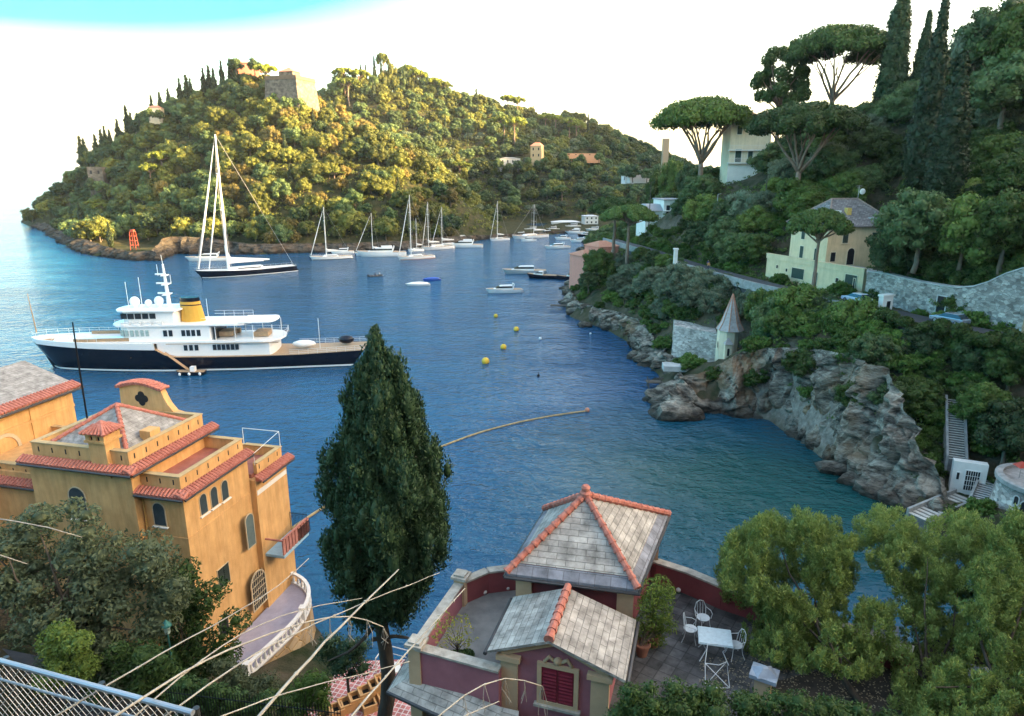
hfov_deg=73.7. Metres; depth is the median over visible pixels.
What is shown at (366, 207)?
laurel tree
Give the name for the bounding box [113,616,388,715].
dry stalk
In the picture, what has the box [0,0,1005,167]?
sky
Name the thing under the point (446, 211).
oak tree
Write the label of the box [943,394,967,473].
cove stairs
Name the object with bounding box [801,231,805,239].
window
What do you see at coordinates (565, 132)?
bay tree
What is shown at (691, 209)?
light oak tree
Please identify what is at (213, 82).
cypress tree
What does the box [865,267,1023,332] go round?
retaining wall
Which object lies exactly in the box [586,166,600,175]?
bay tree
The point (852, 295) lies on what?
parked car
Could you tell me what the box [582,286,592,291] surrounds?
bush
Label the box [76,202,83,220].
cypress tree
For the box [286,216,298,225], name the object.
holm oak tree
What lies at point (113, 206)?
laurel tree
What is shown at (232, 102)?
laurel tree
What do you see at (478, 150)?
bay tree
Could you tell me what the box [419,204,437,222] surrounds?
oak tree
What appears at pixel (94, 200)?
umbrella pine
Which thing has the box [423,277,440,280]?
covered boat
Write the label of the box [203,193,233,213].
laurel tree
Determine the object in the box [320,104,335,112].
laurel tree
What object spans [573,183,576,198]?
cypress tree
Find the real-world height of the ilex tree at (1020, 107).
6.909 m
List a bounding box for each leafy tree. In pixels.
[0,496,195,695]
[138,556,252,685]
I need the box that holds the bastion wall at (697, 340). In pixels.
[671,320,716,361]
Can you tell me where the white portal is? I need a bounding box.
[878,293,894,309]
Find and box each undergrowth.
[32,85,646,239]
[591,91,1023,462]
[942,502,1009,560]
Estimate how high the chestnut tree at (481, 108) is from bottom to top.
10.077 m
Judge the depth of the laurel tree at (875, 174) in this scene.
127.52 m
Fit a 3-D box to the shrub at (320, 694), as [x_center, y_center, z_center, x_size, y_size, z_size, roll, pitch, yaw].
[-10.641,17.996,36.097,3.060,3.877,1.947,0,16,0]
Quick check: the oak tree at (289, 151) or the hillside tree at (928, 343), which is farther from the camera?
the oak tree at (289, 151)
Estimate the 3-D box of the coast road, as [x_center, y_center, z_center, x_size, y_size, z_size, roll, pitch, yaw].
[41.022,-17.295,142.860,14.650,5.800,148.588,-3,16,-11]
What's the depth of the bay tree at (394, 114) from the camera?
508.65 m
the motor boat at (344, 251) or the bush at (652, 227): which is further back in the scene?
the motor boat at (344, 251)
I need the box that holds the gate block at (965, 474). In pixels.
[948,458,988,494]
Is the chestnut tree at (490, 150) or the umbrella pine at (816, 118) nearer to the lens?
the umbrella pine at (816, 118)
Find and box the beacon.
[129,229,139,249]
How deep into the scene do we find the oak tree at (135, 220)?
328.06 m
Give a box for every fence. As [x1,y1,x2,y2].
[0,655,200,715]
[164,685,340,715]
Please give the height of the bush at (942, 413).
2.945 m
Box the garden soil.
[772,640,1023,715]
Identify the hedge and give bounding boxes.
[165,673,303,715]
[605,675,902,715]
[872,306,1023,356]
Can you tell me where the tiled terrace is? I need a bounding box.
[307,659,410,715]
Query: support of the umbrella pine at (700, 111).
on the hillside
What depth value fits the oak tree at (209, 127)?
361.21 m
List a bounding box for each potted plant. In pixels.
[633,574,678,657]
[646,617,663,647]
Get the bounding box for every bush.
[576,291,590,299]
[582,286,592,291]
[593,301,604,307]
[599,278,606,284]
[601,291,620,301]
[603,289,617,294]
[612,299,623,306]
[624,300,636,309]
[629,289,643,299]
[629,298,640,307]
[637,236,650,244]
[637,304,650,312]
[637,309,651,318]
[639,232,648,237]
[640,263,654,270]
[640,319,652,327]
[645,240,657,247]
[646,224,657,232]
[647,311,660,319]
[647,322,662,333]
[651,335,670,348]
[652,229,662,237]
[655,238,669,247]
[658,339,671,348]
[659,321,668,327]
[662,246,671,252]
[668,226,676,235]
[671,243,681,250]
[672,357,681,363]
[673,226,683,233]
[674,314,684,320]
[678,250,696,259]
[679,352,700,364]
[680,242,690,247]
[680,360,696,370]
[682,305,702,319]
[692,358,707,365]
[698,240,705,250]
[701,255,708,263]
[703,366,721,380]
[706,253,718,264]
[711,262,723,269]
[715,314,722,322]
[720,297,730,309]
[722,261,737,271]
[731,264,748,274]
[737,257,761,264]
[739,335,768,352]
[742,368,769,386]
[748,258,760,264]
[751,335,772,347]
[752,227,769,233]
[768,216,789,228]
[769,273,790,284]
[772,228,785,235]
[776,343,789,347]
[780,324,799,336]
[794,323,820,338]
[796,385,813,397]
[797,339,813,349]
[803,312,818,324]
[810,337,833,350]
[817,309,834,320]
[820,314,843,332]
[826,280,857,295]
[828,330,860,350]
[829,346,850,363]
[854,320,869,333]
[861,318,896,334]
[862,289,878,302]
[877,328,911,347]
[882,349,920,373]
[896,371,920,381]
[905,400,944,424]
[908,349,944,367]
[909,276,928,280]
[910,308,928,316]
[915,431,923,441]
[915,437,931,451]
[919,357,945,372]
[920,425,943,443]
[920,450,943,469]
[926,443,943,460]
[928,409,948,424]
[931,310,946,314]
[934,419,944,432]
[936,462,949,477]
[944,369,990,386]
[947,402,977,427]
[962,310,994,328]
[964,496,997,515]
[967,418,978,428]
[967,428,975,441]
[968,439,1001,457]
[985,475,995,484]
[989,321,1015,331]
[1000,452,1018,461]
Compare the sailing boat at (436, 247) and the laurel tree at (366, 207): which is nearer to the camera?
the sailing boat at (436, 247)
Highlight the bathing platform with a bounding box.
[662,362,690,371]
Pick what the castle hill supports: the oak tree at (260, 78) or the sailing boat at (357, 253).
the oak tree at (260, 78)
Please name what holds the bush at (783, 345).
on the hillside
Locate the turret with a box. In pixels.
[715,294,743,360]
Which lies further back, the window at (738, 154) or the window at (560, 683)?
the window at (738, 154)
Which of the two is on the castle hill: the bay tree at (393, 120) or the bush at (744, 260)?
the bay tree at (393, 120)
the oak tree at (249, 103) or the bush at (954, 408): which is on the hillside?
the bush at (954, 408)
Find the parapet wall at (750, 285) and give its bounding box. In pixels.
[603,238,837,302]
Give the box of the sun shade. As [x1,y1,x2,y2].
[1013,461,1023,477]
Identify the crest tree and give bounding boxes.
[326,77,343,96]
[331,72,350,94]
[346,74,360,91]
[359,76,369,85]
[368,72,378,85]
[378,69,391,88]
[384,63,399,92]
[397,67,408,88]
[405,69,420,89]
[417,72,429,92]
[426,77,441,96]
[435,85,452,100]
[449,89,461,101]
[460,91,472,106]
[473,93,487,104]
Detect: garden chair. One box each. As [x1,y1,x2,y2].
[681,613,696,644]
[693,600,712,626]
[724,628,746,661]
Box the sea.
[0,168,1006,666]
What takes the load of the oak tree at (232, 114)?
on the castle hill
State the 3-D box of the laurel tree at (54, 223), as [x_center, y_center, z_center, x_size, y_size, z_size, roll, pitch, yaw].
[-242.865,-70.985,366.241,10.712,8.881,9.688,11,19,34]
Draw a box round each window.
[68,487,87,521]
[152,502,168,528]
[199,493,210,518]
[209,486,221,510]
[216,561,230,586]
[217,613,229,633]
[220,479,231,503]
[244,513,256,550]
[533,655,580,715]
[726,348,729,356]
[734,149,741,162]
[737,126,742,134]
[747,151,752,157]
[798,245,803,257]
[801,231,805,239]
[829,252,836,261]
[841,234,848,243]
[955,472,960,479]
[1012,495,1019,506]
[1019,501,1023,511]
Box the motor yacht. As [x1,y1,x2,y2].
[27,257,370,371]
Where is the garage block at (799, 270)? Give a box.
[765,253,882,292]
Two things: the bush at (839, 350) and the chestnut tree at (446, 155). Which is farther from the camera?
the chestnut tree at (446, 155)
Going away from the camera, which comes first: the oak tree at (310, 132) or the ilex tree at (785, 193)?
the ilex tree at (785, 193)
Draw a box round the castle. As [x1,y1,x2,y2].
[264,68,319,118]
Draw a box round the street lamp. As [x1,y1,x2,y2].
[161,620,171,659]
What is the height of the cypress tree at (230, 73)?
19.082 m
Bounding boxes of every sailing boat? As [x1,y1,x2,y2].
[195,134,297,277]
[310,207,352,259]
[355,214,378,255]
[398,195,434,259]
[408,219,423,251]
[421,202,453,249]
[431,207,461,244]
[490,201,509,240]
[512,205,548,238]
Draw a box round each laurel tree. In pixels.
[31,196,49,208]
[41,191,58,198]
[48,181,66,196]
[49,217,66,229]
[51,205,66,216]
[57,218,76,235]
[58,206,69,215]
[62,183,75,192]
[66,217,89,239]
[67,170,75,179]
[68,192,84,203]
[68,203,75,213]
[71,166,84,175]
[73,166,87,181]
[74,201,87,215]
[79,197,88,202]
[81,188,90,196]
[84,206,105,216]
[86,207,104,217]
[87,147,106,163]
[88,192,101,205]
[88,211,112,218]
[99,140,111,146]
[99,145,115,156]
[104,167,112,179]
[106,198,125,212]
[109,160,130,177]
[109,213,118,219]
[110,138,131,151]
[110,222,124,238]
[111,183,133,194]
[113,219,133,235]
[114,213,136,235]
[122,199,135,213]
[124,147,140,161]
[127,160,140,170]
[130,112,146,128]
[131,184,152,203]
[132,132,143,146]
[134,152,142,160]
[138,171,156,184]
[138,211,168,233]
[140,117,148,125]
[144,129,159,141]
[145,201,157,205]
[158,183,179,204]
[159,122,170,128]
[159,131,168,137]
[161,96,175,112]
[164,132,178,140]
[169,102,191,117]
[169,113,181,123]
[174,176,183,187]
[177,173,194,187]
[180,114,203,125]
[180,198,193,215]
[187,194,216,216]
[189,169,209,183]
[189,221,211,237]
[190,140,205,156]
[190,183,199,191]
[191,99,205,115]
[197,177,218,195]
[199,130,217,144]
[200,173,223,183]
[201,143,218,155]
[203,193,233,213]
[204,101,217,108]
[204,118,222,126]
[204,150,219,169]
[218,81,230,93]
[219,206,238,219]
[223,220,237,235]
[226,95,241,110]
[227,81,241,95]
[229,131,238,137]
[231,85,257,101]
[232,72,245,84]
[236,105,244,113]
[246,113,270,129]
[250,213,275,229]
[251,163,277,180]
[270,177,291,200]
[273,223,293,243]
[282,126,303,145]
[288,206,309,223]
[310,173,324,184]
[312,121,326,132]
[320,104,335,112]
[330,197,355,212]
[339,117,357,128]
[345,188,363,205]
[350,113,364,119]
[351,137,371,160]
[356,203,372,214]
[358,168,372,178]
[372,169,391,179]
[376,124,394,133]
[384,207,397,218]
[387,131,403,147]
[401,137,413,145]
[426,166,440,174]
[431,179,448,196]
[438,213,463,230]
[622,225,635,235]
[648,191,678,203]
[678,173,722,201]
[680,219,709,245]
[703,216,752,247]
[707,200,735,225]
[713,232,755,262]
[746,141,800,172]
[771,137,810,157]
[774,135,793,141]
[798,132,817,154]
[808,142,861,175]
[842,331,903,368]
[846,124,892,153]
[847,163,888,190]
[859,95,888,114]
[866,380,913,409]
[873,95,901,123]
[880,154,905,178]
[884,81,920,119]
[887,77,921,101]
[888,94,916,120]
[927,247,955,257]
[960,183,999,198]
[968,106,979,128]
[1011,136,1023,152]
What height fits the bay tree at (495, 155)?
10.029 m
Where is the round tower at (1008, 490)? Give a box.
[990,463,1023,511]
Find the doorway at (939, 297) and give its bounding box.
[934,294,947,312]
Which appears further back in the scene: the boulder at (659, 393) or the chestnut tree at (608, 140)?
the chestnut tree at (608, 140)
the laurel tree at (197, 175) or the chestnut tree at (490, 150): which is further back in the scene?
the chestnut tree at (490, 150)
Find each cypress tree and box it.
[75,136,83,166]
[75,179,80,187]
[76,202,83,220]
[80,138,89,166]
[92,134,97,150]
[98,129,102,147]
[101,125,106,146]
[101,187,109,200]
[106,221,113,247]
[107,129,112,143]
[114,119,121,136]
[122,105,129,132]
[127,112,135,133]
[129,203,133,215]
[148,95,152,106]
[157,91,165,113]
[165,88,171,116]
[175,78,183,99]
[182,74,188,99]
[187,78,193,97]
[200,68,207,98]
[205,64,211,90]
[211,67,216,89]
[218,60,224,83]
[227,58,232,79]
[232,57,239,83]
[282,134,286,148]
[287,162,292,185]
[311,108,314,124]
[313,323,453,715]
[320,205,327,230]
[371,81,376,102]
[372,55,377,75]
[385,146,389,168]
[396,176,400,190]
[404,205,409,224]
[473,88,478,105]
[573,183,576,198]
[871,0,912,102]
[899,0,950,191]
[908,9,933,81]
[920,49,973,202]
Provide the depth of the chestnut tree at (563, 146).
529.90 m
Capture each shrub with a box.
[28,617,103,702]
[79,638,192,712]
[204,656,280,715]
[286,668,335,715]
[311,632,373,692]
[451,648,474,656]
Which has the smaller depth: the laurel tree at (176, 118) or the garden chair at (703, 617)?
the garden chair at (703, 617)
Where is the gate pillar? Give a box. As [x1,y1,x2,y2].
[673,248,678,263]
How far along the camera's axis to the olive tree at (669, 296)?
130.56 m
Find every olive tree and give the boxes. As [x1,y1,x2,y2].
[448,147,454,153]
[463,133,473,138]
[474,135,482,140]
[474,204,483,211]
[502,173,513,179]
[517,183,524,188]
[524,205,531,209]
[534,131,541,137]
[547,203,556,210]
[558,201,567,205]
[569,146,578,151]
[577,179,586,183]
[606,273,632,293]
[614,254,636,267]
[616,263,635,276]
[618,284,632,298]
[630,262,649,274]
[630,277,646,293]
[635,265,665,289]
[648,296,666,319]
[650,271,674,296]
[662,261,696,284]
[665,293,677,299]
[669,280,706,306]
[679,266,717,283]
[694,287,730,314]
[699,273,733,290]
[720,278,748,299]
[722,188,753,216]
[735,296,744,320]
[739,189,784,216]
[739,288,754,311]
[764,157,794,181]
[787,156,807,171]
[802,140,848,169]
[844,113,895,143]
[972,107,1023,126]
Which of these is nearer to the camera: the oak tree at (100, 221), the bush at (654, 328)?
the bush at (654, 328)
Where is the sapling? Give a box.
[431,610,478,651]
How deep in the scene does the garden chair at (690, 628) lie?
22.36 m
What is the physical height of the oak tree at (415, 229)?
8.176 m
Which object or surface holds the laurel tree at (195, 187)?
on the castle hill
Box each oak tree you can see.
[19,207,38,222]
[34,199,48,213]
[47,196,64,206]
[61,214,76,220]
[62,171,75,183]
[69,218,102,241]
[72,207,84,218]
[78,151,90,166]
[83,215,114,241]
[95,157,108,166]
[99,157,119,168]
[106,184,111,196]
[110,176,132,188]
[114,189,135,204]
[118,132,134,145]
[118,143,132,155]
[123,169,142,186]
[131,212,145,226]
[132,204,149,213]
[134,135,153,151]
[138,122,160,135]
[138,228,156,239]
[139,152,150,163]
[142,192,158,202]
[144,175,160,186]
[145,157,163,170]
[145,203,162,214]
[146,129,163,145]
[151,144,169,163]
[151,180,168,199]
[154,203,176,219]
[155,166,173,179]
[156,139,178,158]
[160,127,170,132]
[161,173,177,184]
[162,161,176,173]
[167,208,181,218]
[168,145,201,164]
[169,122,180,133]
[169,216,192,236]
[174,165,186,174]
[176,97,188,104]
[177,187,197,201]
[180,123,193,136]
[180,156,199,171]
[181,110,192,117]
[186,93,206,105]
[188,216,195,223]
[190,121,207,137]
[194,123,215,136]
[199,217,223,238]
[202,106,230,122]
[208,89,220,100]
[208,215,222,224]
[213,127,232,139]
[214,183,225,194]
[215,157,234,172]
[216,122,228,129]
[216,133,239,150]
[217,144,240,161]
[220,90,232,100]
[220,170,239,184]
[221,183,240,204]
[227,111,238,119]
[228,116,255,133]
[233,162,252,175]
[234,203,243,210]
[234,221,244,234]
[236,130,252,142]
[236,152,247,162]
[236,207,249,217]
[238,135,261,155]
[239,175,257,187]
[240,74,257,85]
[241,95,261,110]
[241,108,252,117]
[243,220,262,241]
[244,82,258,89]
[244,181,272,202]
[245,154,263,167]
[245,178,261,193]
[246,133,263,150]
[248,199,269,216]
[250,105,263,115]
[255,140,283,164]
[256,85,264,98]
[257,74,269,84]
[257,97,279,112]
[258,125,278,140]
[259,161,281,176]
[260,173,278,181]
[261,177,274,196]
[261,218,291,234]
[262,102,281,124]
[262,112,276,124]
[262,198,277,209]
[262,230,277,243]
[263,128,282,143]
[273,105,299,118]
[276,111,298,126]
[279,170,287,177]
[281,146,296,164]
[282,196,294,205]
[284,193,296,199]
[285,119,304,128]
[286,163,309,179]
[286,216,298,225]
[286,229,301,243]
[287,150,306,163]
[293,105,311,117]
[295,177,312,192]
[297,221,316,236]
[299,114,310,123]
[299,122,310,134]
[299,135,312,148]
[300,127,318,136]
[300,147,317,158]
[302,157,323,178]
[302,195,325,216]
[308,131,334,150]
[309,108,317,118]
[313,191,327,202]
[317,107,334,120]
[317,147,328,156]
[318,96,326,107]
[321,153,342,165]
[321,161,340,178]
[322,115,338,124]
[325,122,342,134]
[326,196,341,211]
[328,128,346,142]
[328,223,346,237]
[329,134,338,151]
[329,175,348,190]
[329,209,343,224]
[333,104,347,116]
[336,115,351,123]
[337,209,364,232]
[338,164,351,175]
[341,123,357,138]
[341,141,357,158]
[346,161,355,167]
[351,135,361,143]
[351,216,370,233]
[353,123,364,134]
[354,117,375,128]
[355,170,385,196]
[356,123,379,137]
[362,132,377,145]
[364,142,389,165]
[367,163,378,170]
[372,216,399,240]
[376,131,394,147]
[379,180,395,196]
[381,177,395,185]
[387,165,405,182]
[387,188,419,206]
[389,148,412,167]
[402,169,409,177]
[402,202,420,220]
[403,142,420,158]
[403,147,414,160]
[405,221,421,235]
[412,154,436,174]
[412,186,422,192]
[413,170,426,178]
[414,174,426,184]
[415,149,429,158]
[415,192,423,201]
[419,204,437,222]
[421,188,432,200]
[427,171,444,184]
[429,201,438,209]
[430,224,444,236]
[434,161,445,173]
[435,207,452,221]
[437,204,448,210]
[440,187,458,206]
[441,162,449,172]
[441,172,456,185]
[442,174,452,186]
[443,226,455,236]
[449,181,466,194]
[604,263,616,276]
[645,289,665,304]
[681,193,716,221]
[703,235,717,252]
[736,204,781,233]
[760,176,780,193]
[868,245,945,276]
[954,177,998,197]
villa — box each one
[719,112,770,185]
[786,198,878,266]
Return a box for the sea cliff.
[21,219,571,260]
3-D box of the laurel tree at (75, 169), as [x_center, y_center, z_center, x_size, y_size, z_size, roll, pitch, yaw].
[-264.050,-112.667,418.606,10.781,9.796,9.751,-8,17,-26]
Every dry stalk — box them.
[0,518,81,537]
[55,558,308,715]
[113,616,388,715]
[134,598,361,715]
[164,573,438,715]
[222,661,409,715]
[257,569,398,715]
[351,588,464,715]
[438,678,547,715]
[464,701,498,715]
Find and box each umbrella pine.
[82,198,108,204]
[88,201,106,208]
[138,162,162,177]
[145,150,173,165]
[252,62,277,75]
[326,171,344,177]
[331,67,353,96]
[334,77,360,104]
[349,68,369,79]
[375,52,389,72]
[397,63,416,72]
[407,69,427,77]
[424,77,442,82]
[435,81,452,87]
[445,161,472,178]
[488,114,516,142]
[499,94,514,105]
[502,116,527,146]
[509,96,525,108]
[537,113,553,124]
[547,114,563,126]
[553,187,571,200]
[560,117,579,137]
[567,120,585,135]
[587,195,638,258]
[598,203,658,264]
[648,95,755,175]
[743,100,870,180]
[782,23,888,103]
[785,207,855,286]
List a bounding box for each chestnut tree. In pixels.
[331,101,340,106]
[334,95,345,102]
[350,92,359,99]
[356,84,362,93]
[356,94,367,102]
[367,116,378,122]
[370,109,380,116]
[375,83,384,93]
[375,91,391,102]
[377,102,391,112]
[383,89,395,99]
[390,103,396,109]
[394,87,402,94]
[394,92,403,99]
[397,100,405,108]
[397,109,406,117]
[403,97,410,105]
[411,87,420,94]
[419,101,427,108]
[421,119,429,126]
[424,96,433,108]
[426,111,438,119]
[426,129,439,135]
[434,108,441,115]
[435,141,446,149]
[440,114,449,122]
[440,151,453,158]
[444,98,454,108]
[446,139,459,151]
[449,106,456,113]
[452,128,460,135]
[452,153,461,161]
[455,167,468,178]
[457,105,468,117]
[462,190,481,204]
[464,112,476,120]
[468,105,475,111]
[472,119,484,130]
[474,111,482,119]
[476,104,486,113]
[476,160,491,174]
[483,208,494,215]
[486,146,496,154]
[491,168,500,176]
[496,201,506,213]
[501,163,517,173]
[502,131,517,141]
[505,203,519,215]
[515,106,524,115]
[519,126,531,134]
[519,146,529,155]
[519,162,534,172]
[522,108,534,117]
[525,187,539,201]
[527,112,539,120]
[542,140,554,144]
[544,149,552,159]
[545,178,560,189]
[547,164,553,172]
[548,158,558,167]
[558,137,568,145]
[558,142,568,148]
[558,159,570,168]
[561,110,572,116]
[571,112,578,118]
[571,160,583,170]
[578,113,588,121]
[583,133,595,143]
[587,182,598,192]
[589,122,598,130]
[590,142,601,151]
[590,159,602,167]
[594,126,606,135]
[598,145,611,155]
[604,126,610,133]
[605,136,613,144]
[609,166,618,175]
[611,151,624,161]
[611,189,623,196]
[622,146,635,157]
[628,156,640,165]
[629,141,638,148]
[635,144,644,152]
[647,158,660,168]
[650,155,660,161]
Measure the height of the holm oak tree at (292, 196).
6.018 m
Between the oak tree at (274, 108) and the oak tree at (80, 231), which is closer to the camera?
the oak tree at (80, 231)
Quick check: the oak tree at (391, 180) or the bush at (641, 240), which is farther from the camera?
the oak tree at (391, 180)
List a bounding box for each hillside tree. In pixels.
[577,270,600,293]
[582,247,615,285]
[631,246,650,262]
[640,250,659,265]
[643,169,661,203]
[654,253,673,266]
[658,157,683,193]
[665,257,687,269]
[674,162,698,191]
[743,287,776,320]
[749,296,787,337]
[764,282,828,325]
[801,292,841,312]
[817,295,886,335]
[864,228,923,272]
[871,187,962,273]
[900,327,944,356]
[913,191,1015,284]
[914,366,947,385]
[936,333,973,362]
[948,23,988,70]
[948,339,1001,378]
[950,0,1020,68]
[956,381,1012,430]
[966,187,1023,275]
[967,49,1023,129]
[971,396,1023,464]
[973,0,1023,61]
[977,346,1023,392]
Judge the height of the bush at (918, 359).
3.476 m
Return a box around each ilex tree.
[600,231,623,240]
[604,228,619,232]
[616,221,627,231]
[618,226,626,237]
[661,298,681,315]
[671,300,685,314]
[684,167,719,187]
[727,232,774,260]
[761,312,798,335]
[772,177,826,208]
[773,185,840,218]
[777,148,807,158]
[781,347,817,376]
[793,167,824,182]
[810,129,848,146]
[817,170,869,201]
[833,379,865,406]
[865,132,905,160]
[896,375,946,415]
[897,172,925,193]
[921,254,974,285]
[932,294,967,311]
[944,247,1023,267]
[945,67,980,87]
[945,376,981,399]
[961,259,1005,285]
[965,121,1019,154]
[967,130,1023,176]
[976,150,1023,195]
[996,251,1023,276]
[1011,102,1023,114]
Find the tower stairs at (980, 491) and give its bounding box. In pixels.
[967,478,996,502]
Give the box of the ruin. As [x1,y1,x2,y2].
[87,167,108,196]
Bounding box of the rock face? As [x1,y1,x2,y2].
[558,240,950,510]
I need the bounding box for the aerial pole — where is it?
[72,322,87,418]
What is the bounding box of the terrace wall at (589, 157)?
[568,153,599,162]
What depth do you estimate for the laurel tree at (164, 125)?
390.41 m
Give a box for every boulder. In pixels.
[577,321,592,327]
[626,350,637,359]
[642,386,670,403]
[648,399,704,421]
[701,398,719,412]
[814,460,846,475]
[836,471,857,485]
[852,477,886,500]
[877,487,900,506]
[890,465,900,478]
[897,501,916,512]
[927,497,946,511]
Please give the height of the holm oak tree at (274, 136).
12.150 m
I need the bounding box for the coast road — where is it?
[610,239,1023,359]
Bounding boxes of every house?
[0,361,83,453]
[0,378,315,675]
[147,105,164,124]
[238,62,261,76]
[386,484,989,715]
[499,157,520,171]
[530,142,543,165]
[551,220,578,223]
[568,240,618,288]
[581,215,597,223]
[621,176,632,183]
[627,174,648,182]
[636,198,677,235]
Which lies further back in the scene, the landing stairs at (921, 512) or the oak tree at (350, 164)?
the oak tree at (350, 164)
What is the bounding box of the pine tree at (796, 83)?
[749,38,812,140]
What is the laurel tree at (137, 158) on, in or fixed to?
on the castle hill
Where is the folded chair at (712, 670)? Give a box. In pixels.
[705,643,729,687]
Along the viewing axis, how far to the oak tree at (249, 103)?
368.04 m
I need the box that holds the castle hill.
[22,96,652,255]
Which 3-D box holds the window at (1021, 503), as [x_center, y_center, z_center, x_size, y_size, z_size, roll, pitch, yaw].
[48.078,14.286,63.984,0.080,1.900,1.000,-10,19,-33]
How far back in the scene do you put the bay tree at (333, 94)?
530.24 m
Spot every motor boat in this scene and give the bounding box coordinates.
[186,251,230,260]
[332,247,353,253]
[357,245,405,256]
[444,239,482,247]
[486,283,522,292]
[502,265,546,273]
[521,236,536,241]
[527,271,558,278]
[545,242,570,248]
[555,235,570,239]
[557,274,568,279]
[565,223,579,226]
[565,228,584,233]
[571,237,583,242]
[577,232,587,236]
[585,226,598,230]
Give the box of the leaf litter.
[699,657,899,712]
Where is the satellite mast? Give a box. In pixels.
[858,185,865,195]
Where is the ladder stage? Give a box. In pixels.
[646,376,662,388]
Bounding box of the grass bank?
[657,243,761,275]
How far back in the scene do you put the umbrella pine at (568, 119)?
564.12 m
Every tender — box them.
[176,366,206,375]
[405,282,429,285]
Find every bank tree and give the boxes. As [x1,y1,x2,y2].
[670,198,686,217]
[677,218,690,229]
[698,198,725,219]
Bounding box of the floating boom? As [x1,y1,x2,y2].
[293,408,589,527]
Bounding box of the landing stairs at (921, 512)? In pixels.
[905,488,966,532]
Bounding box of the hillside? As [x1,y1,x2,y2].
[0,94,1023,715]
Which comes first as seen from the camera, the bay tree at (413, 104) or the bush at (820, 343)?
the bush at (820, 343)
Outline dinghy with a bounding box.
[367,274,383,276]
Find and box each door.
[250,568,267,612]
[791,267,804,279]
[844,273,857,288]
[845,248,854,264]
[886,300,891,307]
[962,469,981,491]
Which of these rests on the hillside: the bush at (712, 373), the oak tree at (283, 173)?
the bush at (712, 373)
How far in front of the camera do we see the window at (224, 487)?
45.83 m
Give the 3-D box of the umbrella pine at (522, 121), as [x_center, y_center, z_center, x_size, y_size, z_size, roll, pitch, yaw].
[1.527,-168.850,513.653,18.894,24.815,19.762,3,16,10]
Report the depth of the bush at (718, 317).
117.64 m
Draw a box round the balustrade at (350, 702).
[317,673,380,715]
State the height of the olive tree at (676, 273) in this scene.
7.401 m
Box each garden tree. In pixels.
[713,503,898,707]
[851,502,994,715]
[912,502,1023,715]
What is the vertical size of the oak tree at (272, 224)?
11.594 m
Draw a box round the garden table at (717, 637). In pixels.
[697,626,732,665]
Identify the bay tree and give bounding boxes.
[317,87,326,93]
[326,92,341,96]
[353,101,367,111]
[360,83,371,96]
[360,109,370,118]
[383,123,399,131]
[387,110,401,119]
[387,117,401,128]
[394,84,405,94]
[405,89,413,97]
[406,108,419,118]
[407,132,420,137]
[409,100,420,110]
[409,119,420,127]
[411,93,421,101]
[411,136,428,148]
[416,116,425,121]
[417,125,427,134]
[421,92,433,101]
[423,140,435,149]
[426,145,442,155]
[428,121,441,132]
[429,98,444,107]
[429,152,438,161]
[432,131,442,141]
[437,127,450,138]
[438,108,449,118]
[440,147,450,155]
[442,158,456,167]
[448,123,460,132]
[452,117,461,122]
[454,121,462,126]
[455,107,465,116]
[456,160,469,171]
[456,178,468,186]
[457,148,474,161]
[459,182,471,200]
[461,122,474,133]
[462,118,474,124]
[468,169,481,180]
[469,157,483,165]
[469,162,476,168]
[469,181,481,191]
[471,146,484,156]
[476,189,491,201]
[482,204,490,210]
[484,136,496,145]
[486,106,496,113]
[486,126,497,135]
[487,96,494,105]
[487,122,500,129]
[487,178,501,187]
[489,142,497,149]
[489,150,502,159]
[491,111,504,122]
[491,212,502,220]
[493,132,505,140]
[497,179,513,191]
[499,143,513,155]
[502,110,512,120]
[503,104,510,111]
[503,138,512,143]
[506,195,521,205]
[507,186,520,196]
[508,127,518,133]
[509,148,520,154]
[510,109,522,117]
[514,138,529,148]
[515,174,525,183]
[518,134,535,143]
[522,170,538,183]
[525,120,538,128]
[532,202,551,217]
[533,158,549,172]
[537,125,547,134]
[539,119,547,125]
[540,185,553,198]
[542,127,552,137]
[544,143,556,153]
[548,167,564,179]
[549,125,558,135]
[552,184,569,197]
[554,207,564,216]
[557,121,566,130]
[558,147,572,155]
[560,129,570,135]
[563,171,571,179]
[568,124,579,132]
[570,141,582,148]
[571,157,587,166]
[573,165,585,176]
[574,182,587,192]
[575,199,588,208]
[581,138,589,148]
[582,172,592,181]
[582,191,598,202]
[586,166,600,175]
[592,165,602,170]
[593,134,602,142]
[600,172,611,181]
[600,186,614,196]
[602,159,612,165]
[609,142,620,152]
[613,129,622,139]
[613,175,620,184]
[615,184,625,191]
[617,142,625,150]
[619,137,628,142]
[623,183,634,188]
[626,190,637,200]
[627,135,636,141]
[629,184,644,194]
[636,153,651,163]
[639,195,645,203]
[642,142,651,147]
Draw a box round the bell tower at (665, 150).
[661,139,668,165]
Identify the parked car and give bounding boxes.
[841,292,872,301]
[929,311,970,323]
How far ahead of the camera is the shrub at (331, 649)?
33.81 m
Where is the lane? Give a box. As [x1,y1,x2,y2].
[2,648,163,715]
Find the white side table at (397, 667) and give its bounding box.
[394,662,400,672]

